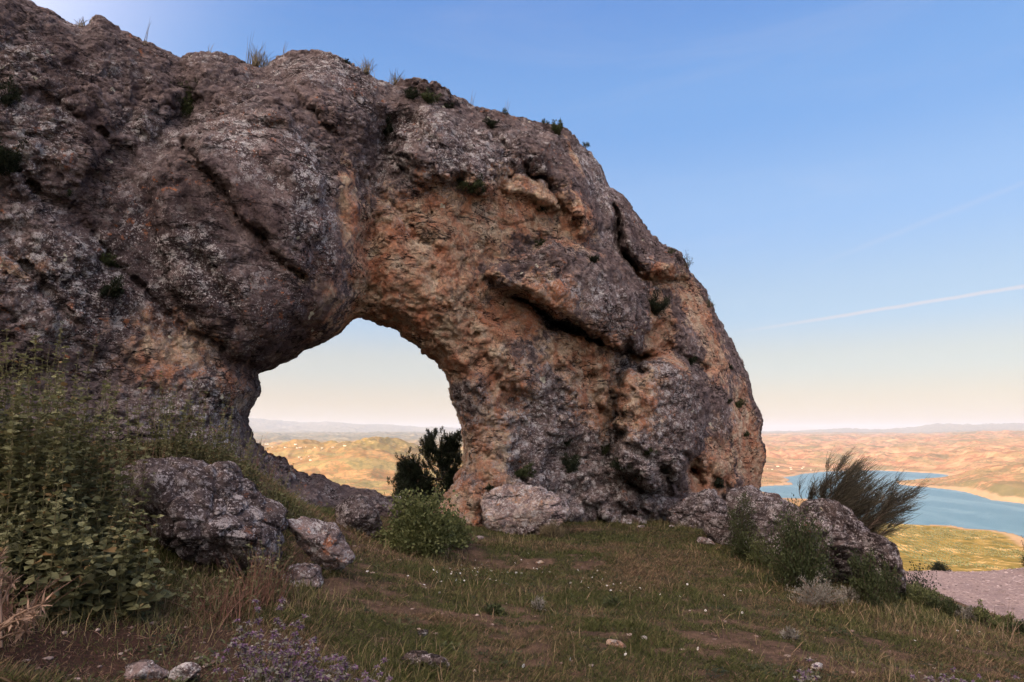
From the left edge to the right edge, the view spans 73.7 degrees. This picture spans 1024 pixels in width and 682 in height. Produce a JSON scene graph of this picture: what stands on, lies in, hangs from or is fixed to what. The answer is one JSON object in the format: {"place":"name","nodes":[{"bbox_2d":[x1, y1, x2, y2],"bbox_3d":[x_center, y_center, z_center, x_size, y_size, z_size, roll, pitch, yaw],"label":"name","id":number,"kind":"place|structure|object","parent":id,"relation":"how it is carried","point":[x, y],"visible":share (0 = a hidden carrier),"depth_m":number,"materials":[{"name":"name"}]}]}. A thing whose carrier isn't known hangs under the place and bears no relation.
{"place":"outdoors","nodes":[
{"label":"outdoors","id":0,"kind":"place"},
{"bbox_2d":[0,427,1023,681],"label":"ground","id":1,"kind":"structure","parent":0,"point":[104,645],"depth_m":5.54,"materials":[{"name":"plant"}]},
{"bbox_2d":[0,546,25,647],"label":"dry thistle","id":2,"kind":"object","parent":1,"relation":"on","point":[9,578],"visible":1,"depth_m":3.61,"materials":[{"name":"plant"}]},
{"bbox_2d":[0,588,55,644],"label":"dry thistle","id":3,"kind":"object","parent":1,"relation":"on","point":[19,617],"visible":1,"depth_m":3.43,"materials":[{"name":"plant"}]},
{"bbox_2d":[0,481,86,606],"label":"horehound plant","id":4,"kind":"object","parent":1,"relation":"on","point":[21,557],"visible":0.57,"depth_m":4.33,"materials":[{"name":"green plant"}]},
{"bbox_2d":[1,570,90,641],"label":"dead stem thicket","id":5,"kind":"object","parent":1,"relation":"on","point":[11,614],"visible":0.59,"depth_m":3.82,"materials":[{"name":"plant"}]},
{"bbox_2d":[0,321,120,486],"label":"horehound plant","id":6,"kind":"object","parent":1,"relation":"on","point":[47,401],"visible":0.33,"depth_m":6.27,"materials":[{"name":"green plant"}]},
{"bbox_2d":[0,329,121,558],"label":"horehound plant","id":7,"kind":"object","parent":1,"relation":"on","point":[8,437],"visible":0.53,"depth_m":4.87,"materials":[{"name":"green plant"}]},
{"bbox_2d":[0,482,131,622],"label":"horehound plant","id":8,"kind":"object","parent":1,"relation":"on","point":[66,602],"visible":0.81,"depth_m":4.25,"materials":[{"name":"green plant"}]},
{"bbox_2d":[0,346,145,581],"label":"horehound plant","id":9,"kind":"object","parent":1,"relation":"on","point":[22,487],"visible":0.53,"depth_m":4.75,"materials":[{"name":"green plant"}]},
{"bbox_2d":[44,388,156,585],"bbox_3d":[-3.145,1.086,5.199,0.685,1.516,0.792,0,-8,0],"label":"horehound plant","id":10,"kind":"object","parent":1,"relation":"on","point":[88,498],"visible":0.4,"depth_m":5.14,"materials":[{"name":"green plant"}]},
{"bbox_2d":[60,497,174,622],"bbox_3d":[-2.600,1.454,4.488,0.724,0.843,0.691,0,-8,0],"label":"horehound plant","id":11,"kind":"object","parent":1,"relation":"on","point":[132,595],"visible":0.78,"depth_m":4.46,"materials":[{"name":"green plant"}]},
{"bbox_2d":[70,445,197,535],"bbox_3d":[-3.354,1.301,6.018,0.996,0.774,0.676,6,-10,-35],"label":"dead stem thicket","id":12,"kind":"object","parent":1,"relation":"on","point":[132,495],"visible":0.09,"depth_m":5.95,"materials":[{"name":"plant"}]},
{"bbox_2d":[124,659,168,678],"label":"stone","id":13,"kind":"object","parent":1,"relation":"on","point":[141,669],"visible":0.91,"depth_m":3.58,"materials":[{"name":"stone"}]},
{"bbox_2d":[106,371,205,476],"bbox_3d":[-3.604,0.911,6.959,1.000,1.304,1.024,0,-8,0],"label":"horehound plant","id":14,"kind":"object","parent":1,"relation":"on","point":[156,435],"visible":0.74,"depth_m":7.01,"materials":[{"name":"green plant"}]},
{"bbox_2d":[143,565,211,618],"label":"horehound plant","id":15,"kind":"object","parent":1,"relation":"on","point":[180,594],"visible":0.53,"depth_m":4.79,"materials":[{"name":"green plant"}]},
{"bbox_2d":[167,662,200,680],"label":"stone","id":16,"kind":"object","parent":1,"relation":"on","point":[188,670],"visible":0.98,"depth_m":3.59,"materials":[{"name":"stone"}]},
{"bbox_2d":[144,388,241,463],"bbox_3d":[-3.312,1.065,7.139,0.954,1.170,0.959,6,-10,-37],"label":"horehound plant","id":17,"kind":"object","parent":1,"relation":"on","point":[207,446],"visible":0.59,"depth_m":7.22,"materials":[{"name":"green plant"}]},
{"bbox_2d":[114,456,288,577],"bbox_3d":[-2.777,1.621,5.957,1.504,1.222,1.060,-2,-8,16],"label":"boulder","id":18,"kind":"object","parent":1,"relation":"on","point":[207,510],"visible":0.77,"depth_m":5.68,"materials":[{"name":"stone"}]},
{"bbox_2d":[180,587,229,624],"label":"horehound plant","id":19,"kind":"object","parent":1,"relation":"on","point":[215,612],"visible":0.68,"depth_m":4.69,"materials":[{"name":"green plant"}]},
{"bbox_2d":[170,572,285,629],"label":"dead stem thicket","id":20,"kind":"object","parent":1,"relation":"on","point":[203,606],"visible":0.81,"depth_m":4.79,"materials":[{"name":"plant"}]},
{"bbox_2d":[185,415,274,496],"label":"horehound plant","id":21,"kind":"object","parent":1,"relation":"on","point":[245,468],"visible":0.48,"depth_m":7.30,"materials":[{"name":"green plant"}]},
{"bbox_2d":[193,559,276,616],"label":"horehound plant","id":22,"kind":"object","parent":1,"relation":"on","point":[226,580],"visible":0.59,"depth_m":4.92,"materials":[{"name":"green plant"}]},
{"bbox_2d":[228,551,274,581],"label":"horehound plant","id":23,"kind":"object","parent":1,"relation":"on","point":[246,572],"visible":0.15,"depth_m":5.72,"materials":[{"name":"green plant"}]},
{"bbox_2d":[230,536,292,602],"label":"horehound plant","id":24,"kind":"object","parent":1,"relation":"on","point":[269,572],"visible":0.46,"depth_m":5.41,"materials":[{"name":"green plant"}]},
{"bbox_2d":[210,597,322,681],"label":"flowering herb","id":25,"kind":"object","parent":1,"relation":"on","point":[260,672],"visible":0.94,"depth_m":3.59,"materials":[{"name":"purple plant"}]},
{"bbox_2d":[213,539,324,608],"bbox_3d":[-1.907,1.778,5.199,0.902,0.442,0.742,0,-8,0],"label":"dead stem thicket","id":26,"kind":"object","parent":1,"relation":"on","point":[266,583],"visible":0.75,"depth_m":5.17,"materials":[{"name":"plant"}]},
{"bbox_2d":[241,448,309,531],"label":"horehound plant","id":27,"kind":"object","parent":1,"relation":"on","point":[281,498],"visible":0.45,"depth_m":7.36,"materials":[{"name":"green plant"}]},
{"bbox_2d":[256,479,327,529],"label":"horehound plant","id":28,"kind":"object","parent":1,"relation":"on","point":[305,511],"visible":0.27,"depth_m":7.42,"materials":[{"name":"green plant"}]},
{"bbox_2d":[277,543,310,577],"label":"horehound plant","id":29,"kind":"object","parent":1,"relation":"on","point":[287,563],"visible":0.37,"depth_m":6.01,"materials":[{"name":"green plant"}]},
{"bbox_2d":[278,562,323,587],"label":"boulder","id":30,"kind":"object","parent":1,"relation":"on","point":[312,570],"visible":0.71,"depth_m":5.97,"materials":[{"name":"grey stone"}]},
{"bbox_2d":[255,624,357,681],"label":"flowering herb","id":31,"kind":"object","parent":1,"relation":"on","point":[318,674],"visible":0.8,"depth_m":3.60,"materials":[{"name":"purple plant"}]},
{"bbox_2d":[287,516,354,572],"bbox_3d":[-1.790,1.938,6.463,0.646,0.552,0.493,0,-8,0],"label":"boulder","id":32,"kind":"object","parent":1,"relation":"on","point":[314,535],"visible":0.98,"depth_m":6.33,"materials":[{"name":"grey stone"}]},
{"bbox_2d":[321,657,391,681],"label":"flowering herb","id":33,"kind":"object","parent":1,"relation":"on","point":[367,678],"visible":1,"depth_m":3.67,"materials":[{"name":"purple plant"}]},
{"bbox_2d":[335,493,382,532],"bbox_3d":[-1.928,2.235,8.654,0.600,0.590,0.632,3,-9,-23],"label":"boulder","id":34,"kind":"object","parent":1,"relation":"on","point":[358,511],"visible":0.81,"depth_m":8.48,"materials":[{"name":"stone"}]},
{"bbox_2d":[364,527,383,537],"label":"stone","id":35,"kind":"object","parent":1,"relation":"on","point":[371,531],"visible":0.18,"depth_m":8.59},
{"bbox_2d":[0,0,765,525],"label":"natural rock arch","id":36,"kind":"structure","parent":1,"relation":"on","point":[244,224],"depth_m":11.11,"materials":[{"name":"stone"}]},
{"bbox_2d":[0,73,25,107],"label":"crevice plant","id":37,"kind":"object","parent":36,"relation":"on","point":[8,98],"visible":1,"depth_m":8.70,"materials":[{"name":"green plant"}]},
{"bbox_2d":[0,133,33,177],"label":"crevice plant","id":38,"kind":"object","parent":36,"relation":"on","point":[10,162],"visible":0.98,"depth_m":8.54,"materials":[{"name":"green plant"}]},
{"bbox_2d":[99,252,121,267],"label":"crevice plant","id":39,"kind":"object","parent":36,"relation":"on","point":[107,260],"visible":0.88,"depth_m":9.21,"materials":[{"name":"green plant"}]},
{"bbox_2d":[98,274,129,299],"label":"crevice plant","id":40,"kind":"object","parent":36,"relation":"on","point":[109,290],"visible":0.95,"depth_m":8.95,"materials":[{"name":"green plant"}]},
{"bbox_2d":[170,78,199,116],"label":"crevice plant","id":41,"kind":"object","parent":36,"relation":"on","point":[187,108],"visible":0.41,"depth_m":10.52,"materials":[{"name":"green plant"}]},
{"bbox_2d":[246,43,273,67],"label":"crest grass tuft","id":42,"kind":"object","parent":36,"relation":"on","point":[256,61],"visible":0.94,"depth_m":11.73,"materials":[{"name":"plant"}]},
{"bbox_2d":[357,54,377,76],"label":"crest grass tuft","id":43,"kind":"object","parent":36,"relation":"on","point":[366,66],"visible":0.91,"depth_m":12.64,"materials":[{"name":"plant"}]},
{"bbox_2d":[382,108,392,139],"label":"crevice plant","id":44,"kind":"object","parent":36,"relation":"on","point":[387,130],"visible":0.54,"depth_m":12.38,"materials":[{"name":"green plant"}]},
{"bbox_2d":[385,69,404,84],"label":"crest grass tuft","id":45,"kind":"object","parent":36,"relation":"on","point":[395,80],"visible":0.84,"depth_m":13.05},
{"bbox_2d":[403,86,420,99],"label":"crevice plant","id":46,"kind":"object","parent":36,"relation":"on","point":[410,93],"visible":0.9,"depth_m":12.43,"materials":[{"name":"green plant"}]},
{"bbox_2d":[421,86,440,104],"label":"crevice plant","id":47,"kind":"object","parent":36,"relation":"on","point":[428,97],"visible":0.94,"depth_m":12.48,"materials":[{"name":"green plant"}]},
{"bbox_2d":[456,173,485,195],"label":"crevice plant","id":48,"kind":"object","parent":36,"relation":"on","point":[475,185],"visible":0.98,"depth_m":11.92,"materials":[{"name":"green plant"}]},
{"bbox_2d":[482,116,499,128],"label":"crevice plant","id":49,"kind":"object","parent":36,"relation":"on","point":[491,123],"visible":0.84,"depth_m":13.23,"materials":[{"name":"green plant"}]},
{"bbox_2d":[514,461,537,478],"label":"crevice plant","id":50,"kind":"object","parent":36,"relation":"on","point":[521,472],"visible":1,"depth_m":12.09,"materials":[{"name":"green plant"}]},
{"bbox_2d":[548,117,563,134],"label":"crevice plant","id":51,"kind":"object","parent":36,"relation":"on","point":[556,129],"visible":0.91,"depth_m":14.53,"materials":[{"name":"green plant"}]},
{"bbox_2d":[553,451,581,472],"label":"crevice plant","id":52,"kind":"object","parent":36,"relation":"on","point":[569,465],"visible":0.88,"depth_m":13.04,"materials":[{"name":"green plant"}]},
{"bbox_2d":[587,255,599,262],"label":"crevice plant","id":53,"kind":"object","parent":36,"relation":"on","point":[595,258],"visible":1,"depth_m":13.05,"materials":[{"name":"green plant"}]},
{"bbox_2d":[609,456,634,472],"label":"crevice plant","id":54,"kind":"object","parent":36,"relation":"on","point":[614,464],"visible":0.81,"depth_m":12.81,"materials":[{"name":"green plant"}]},
{"bbox_2d":[646,287,671,315],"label":"crevice plant","id":55,"kind":"object","parent":36,"relation":"on","point":[655,306],"visible":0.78,"depth_m":14.46,"materials":[{"name":"green plant"}]},
{"bbox_2d":[713,477,725,489],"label":"crevice plant","id":56,"kind":"object","parent":36,"relation":"on","point":[718,483],"visible":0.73,"depth_m":15.15,"materials":[{"name":"green plant"}]},
{"bbox_2d":[390,452,438,500],"bbox_3d":[-2.041,2.994,14.021,1.122,1.433,1.030,-2,-8,11],"label":"juniper tree","id":57,"kind":"object","parent":1,"relation":"on","point":[403,480],"visible":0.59,"depth_m":13.94,"materials":[{"name":"green plant"}]},
{"bbox_2d":[370,484,468,561],"bbox_3d":[-1.136,2.259,8.486,1.117,0.953,1.013,5,-10,-33],"label":"leafy bush","id":58,"kind":"object","parent":1,"relation":"on","point":[420,525],"visible":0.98,"depth_m":8.31,"materials":[{"name":"green plant"}]},
{"bbox_2d":[397,650,448,669],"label":"stone","id":59,"kind":"object","parent":1,"relation":"on","point":[426,656],"visible":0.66,"depth_m":4.48,"materials":[{"name":"stone"}]},
{"bbox_2d":[386,427,462,504],"bbox_3d":[-1.511,2.837,14.455,2.103,2.065,2.130,3,-9,-21],"label":"juniper tree","id":60,"kind":"object","parent":1,"relation":"on","point":[447,453],"visible":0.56,"depth_m":14.05,"materials":[{"name":"green plant"}]},
{"bbox_2d":[449,504,477,549],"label":"leafy bush","id":61,"kind":"object","parent":1,"relation":"on","point":[462,529],"visible":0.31,"depth_m":9.31,"materials":[{"name":"green plant"}]},
{"bbox_2d":[483,602,505,614],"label":"shrub","id":62,"kind":"object","parent":1,"relation":"on","point":[497,608],"visible":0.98,"depth_m":6.11,"materials":[{"name":"green plant"}]},
{"bbox_2d":[6,445,987,681],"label":"scattered pebbles","id":63,"kind":"object","parent":1,"relation":"on","point":[99,666],"visible":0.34,"depth_m":4.36,"materials":[{"name":"stone"}]},
{"bbox_2d":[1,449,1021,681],"bbox_3d":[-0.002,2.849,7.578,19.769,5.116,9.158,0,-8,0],"label":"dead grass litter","id":64,"kind":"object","parent":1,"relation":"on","point":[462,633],"visible":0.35,"depth_m":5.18,"materials":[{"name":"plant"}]},
{"bbox_2d":[2,444,1022,681],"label":"weeds","id":65,"kind":"object","parent":1,"relation":"on","point":[479,653],"visible":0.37,"depth_m":5.30,"materials":[{"name":"green plant"}]},
{"bbox_2d":[480,484,570,534],"bbox_3d":[0.212,2.893,11.349,1.504,1.007,0.820,-2,-8,12],"label":"boulder","id":66,"kind":"object","parent":1,"relation":"on","point":[507,508],"visible":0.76,"depth_m":11.09,"materials":[{"name":"stone"}]},
{"bbox_2d":[516,526,535,535],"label":"boulder","id":67,"kind":"object","parent":1,"relation":"on","point":[524,530],"visible":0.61,"depth_m":10.98,"materials":[{"name":"stone"}]},
{"bbox_2d":[531,595,547,610],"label":"shrub","id":68,"kind":"object","parent":1,"relation":"on","point":[541,601],"visible":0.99,"depth_m":6.38,"materials":[{"name":"grey plant"}]},
{"bbox_2d":[537,518,570,538],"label":"shrub","id":69,"kind":"object","parent":1,"relation":"on","point":[547,529],"visible":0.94,"depth_m":10.69,"materials":[{"name":"green plant"}]},
{"bbox_2d":[603,595,622,607],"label":"shrub","id":70,"kind":"object","parent":1,"relation":"on","point":[613,601],"visible":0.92,"depth_m":6.69,"materials":[{"name":"green plant"}]},
{"bbox_2d":[606,639,624,647],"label":"stone","id":71,"kind":"object","parent":1,"relation":"on","point":[613,642],"visible":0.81,"depth_m":5.18,"materials":[{"name":"stone"}]},
{"bbox_2d":[666,488,727,528],"bbox_3d":[3.613,3.360,13.316,1.224,0.990,0.995,0,-8,0],"label":"boulder","id":72,"kind":"object","parent":1,"relation":"on","point":[692,508],"visible":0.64,"depth_m":13.01,"materials":[{"name":"stone"}]},
{"bbox_2d":[697,537,714,544],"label":"stone","id":73,"kind":"object","parent":1,"relation":"on","point":[702,540],"visible":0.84,"depth_m":10.97,"materials":[{"name":"stone"}]},
{"bbox_2d":[703,510,736,545],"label":"boulder","id":74,"kind":"object","parent":1,"relation":"on","point":[715,526],"visible":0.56,"depth_m":11.14,"materials":[{"name":"stone"}]},
{"bbox_2d":[724,485,764,562],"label":"shrub","id":75,"kind":"object","parent":1,"relation":"on","point":[740,547],"visible":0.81,"depth_m":10.00,"materials":[{"name":"green plant"}]},
{"bbox_2d":[742,526,779,570],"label":"shrub","id":76,"kind":"object","parent":1,"relation":"on","point":[758,546],"visible":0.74,"depth_m":9.38,"materials":[{"name":"green plant"}]},
{"bbox_2d":[726,485,798,560],"bbox_3d":[4.043,2.867,10.510,1.518,1.256,1.390,0,-8,0],"label":"boulder","id":77,"kind":"object","parent":1,"relation":"on","point":[768,505],"visible":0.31,"depth_m":10.18,"materials":[{"name":"stone"}]},
{"bbox_2d":[777,625,799,640],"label":"shrub","id":78,"kind":"object","parent":1,"relation":"on","point":[790,633],"visible":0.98,"depth_m":5.88,"materials":[{"name":"grey plant"}]},
{"bbox_2d":[755,494,849,591],"bbox_3d":[3.489,2.464,8.254,1.086,1.240,1.010,0,-8,0],"label":"shrub","id":79,"kind":"object","parent":1,"relation":"on","point":[794,557],"visible":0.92,"depth_m":8.13,"materials":[{"name":"green plant"}]},
{"bbox_2d":[793,657,820,681],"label":"flowering herb","id":80,"kind":"object","parent":1,"relation":"on","point":[807,677],"visible":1,"depth_m":4.53,"materials":[{"name":"purple plant"}]},
{"bbox_2d":[784,571,852,607],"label":"shrub","id":81,"kind":"object","parent":1,"relation":"on","point":[821,596],"visible":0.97,"depth_m":7.49,"materials":[{"name":"grey plant"}]},
{"bbox_2d":[784,498,870,583],"bbox_3d":[4.287,2.739,9.084,1.315,1.309,1.251,0,-8,0],"label":"boulder","id":82,"kind":"object","parent":1,"relation":"on","point":[844,520],"visible":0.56,"depth_m":8.67,"materials":[{"name":"stone"}]},
{"bbox_2d":[836,585,862,604],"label":"verge weed","id":83,"kind":"object","parent":1,"relation":"on","point":[852,593],"visible":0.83,"depth_m":7.60,"materials":[{"name":"grey plant"}]},
{"bbox_2d":[843,545,889,609],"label":"shrub","id":84,"kind":"object","parent":1,"relation":"on","point":[867,589],"visible":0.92,"depth_m":7.57,"materials":[{"name":"green plant"}]},
{"bbox_2d":[797,447,937,539],"bbox_3d":[6.099,2.753,11.873,1.921,1.955,1.962,0,-8,0],"label":"windswept broom","id":85,"kind":"object","parent":1,"relation":"on","point":[848,492],"visible":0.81,"depth_m":11.49,"materials":[{"name":"green plant"}]},
{"bbox_2d":[851,529,906,593],"bbox_3d":[4.598,2.798,8.655,0.714,0.827,0.844,0,-8,0],"label":"boulder","id":86,"kind":"object","parent":1,"relation":"on","point":[884,546],"visible":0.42,"depth_m":8.40,"materials":[{"name":"stone"}]},
{"bbox_2d":[874,554,903,604],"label":"shrub","id":87,"kind":"object","parent":1,"relation":"on","point":[890,593],"visible":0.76,"depth_m":8.03,"materials":[{"name":"green plant"}]},
{"bbox_2d":[904,580,942,606],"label":"shrub","id":88,"kind":"object","parent":1,"relation":"on","point":[918,596],"visible":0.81,"depth_m":8.23,"materials":[{"name":"green plant"}]},
{"bbox_2d":[923,594,946,607],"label":"verge weed","id":89,"kind":"object","parent":1,"relation":"on","point":[933,600],"visible":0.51,"depth_m":8.08,"materials":[{"name":"green plant"}]},
{"bbox_2d":[909,668,966,681],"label":"flowering herb","id":90,"kind":"object","parent":1,"relation":"on","point":[929,678],"visible":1,"depth_m":4.53,"materials":[{"name":"purple plant"}]},
{"bbox_2d":[954,604,976,620],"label":"verge weed","id":91,"kind":"object","parent":1,"relation":"on","point":[967,613],"visible":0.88,"depth_m":7.67,"materials":[{"name":"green plant"}]},
{"bbox_2d":[970,598,989,623],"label":"shrub","id":92,"kind":"object","parent":1,"relation":"on","point":[980,612],"visible":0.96,"depth_m":7.52,"materials":[{"name":"green plant"}]},
{"bbox_2d":[986,615,1006,629],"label":"verge weed","id":93,"kind":"object","parent":1,"relation":"on","point":[994,622],"visible":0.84,"depth_m":7.40,"materials":[{"name":"green plant"}]},
{"bbox_2d":[996,600,1022,643],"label":"dry weed","id":94,"kind":"object","parent":1,"relation":"on","point":[1007,627],"visible":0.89,"depth_m":6.86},
{"bbox_2d":[1008,619,1023,635],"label":"verge weed","id":95,"kind":"object","parent":1,"relation":"on","point":[1021,628],"visible":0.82,"depth_m":7.26,"materials":[{"name":"green plant"}]},
{"bbox_2d":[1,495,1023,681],"bbox_3d":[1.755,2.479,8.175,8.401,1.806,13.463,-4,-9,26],"label":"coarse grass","id":96,"kind":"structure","parent":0,"point":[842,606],"depth_m":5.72,"materials":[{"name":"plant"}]},
{"bbox_2d":[31,0,1023,430],"label":"sky","id":97,"kind":"structure","parent":0,"point":[842,181],"materials":[{"name":"blue"}]},
{"bbox_2d":[248,417,1023,571],"bbox_3d":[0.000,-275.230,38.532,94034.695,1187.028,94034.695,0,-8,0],"label":"valley terrain","id":98,"kind":"structure","parent":0,"point":[903,445],"depth_m":5897.18,"materials":[{"name":"soil"}]},
{"bbox_2d":[265,437,1023,543],"bbox_3d":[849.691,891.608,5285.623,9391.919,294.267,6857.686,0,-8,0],"label":"valley scrub","id":99,"kind":"object","parent":98,"relation":"on","point":[761,480],"visible":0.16,"depth_m":4495.46,"materials":[{"name":"green plant"}]},
{"bbox_2d":[876,523,1023,568],"bbox_3d":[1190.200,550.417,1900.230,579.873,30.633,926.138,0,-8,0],"label":"orchard trees","id":100,"kind":"object","parent":98,"relation":"on","point":[968,563],"visible":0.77,"depth_m":1779.12,"materials":[{"name":"green plant"}]},
{"bbox_2d":[760,470,1023,537],"bbox_3d":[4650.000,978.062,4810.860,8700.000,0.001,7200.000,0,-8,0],"label":"lake water","id":101,"kind":"structure","parent":0,"point":[949,507],"depth_m":3016.28,"materials":[{"name":"liquid"}]},
{"bbox_2d":[936,597,964,614],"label":"shrub","id":102,"kind":"object","parent":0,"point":[947,607],"visible":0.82,"depth_m":7.77,"materials":[{"name":"green plant"}]},
{"bbox_2d":[905,567,1023,622],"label":"gravel ground","id":103,"kind":"structure","parent":0,"point":[965,587],"depth_m":18.94,"materials":[{"name":"gravel"}]},
{"bbox_2d":[903,554,940,591],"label":"rim bush","id":104,"kind":"object","parent":103,"relation":"on","point":[916,578],"visible":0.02,"depth_m":13.36,"materials":[{"name":"grey plant"}]},
{"bbox_2d":[926,560,951,571],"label":"rim bush","id":105,"kind":"object","parent":103,"relation":"on","point":[938,566],"visible":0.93,"depth_m":21.38,"materials":[{"name":"green plant"}]},
{"bbox_2d":[999,611,1016,627],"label":"shrub","id":106,"kind":"object","parent":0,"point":[1009,618],"visible":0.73,"depth_m":7.47,"materials":[{"name":"green plant"}]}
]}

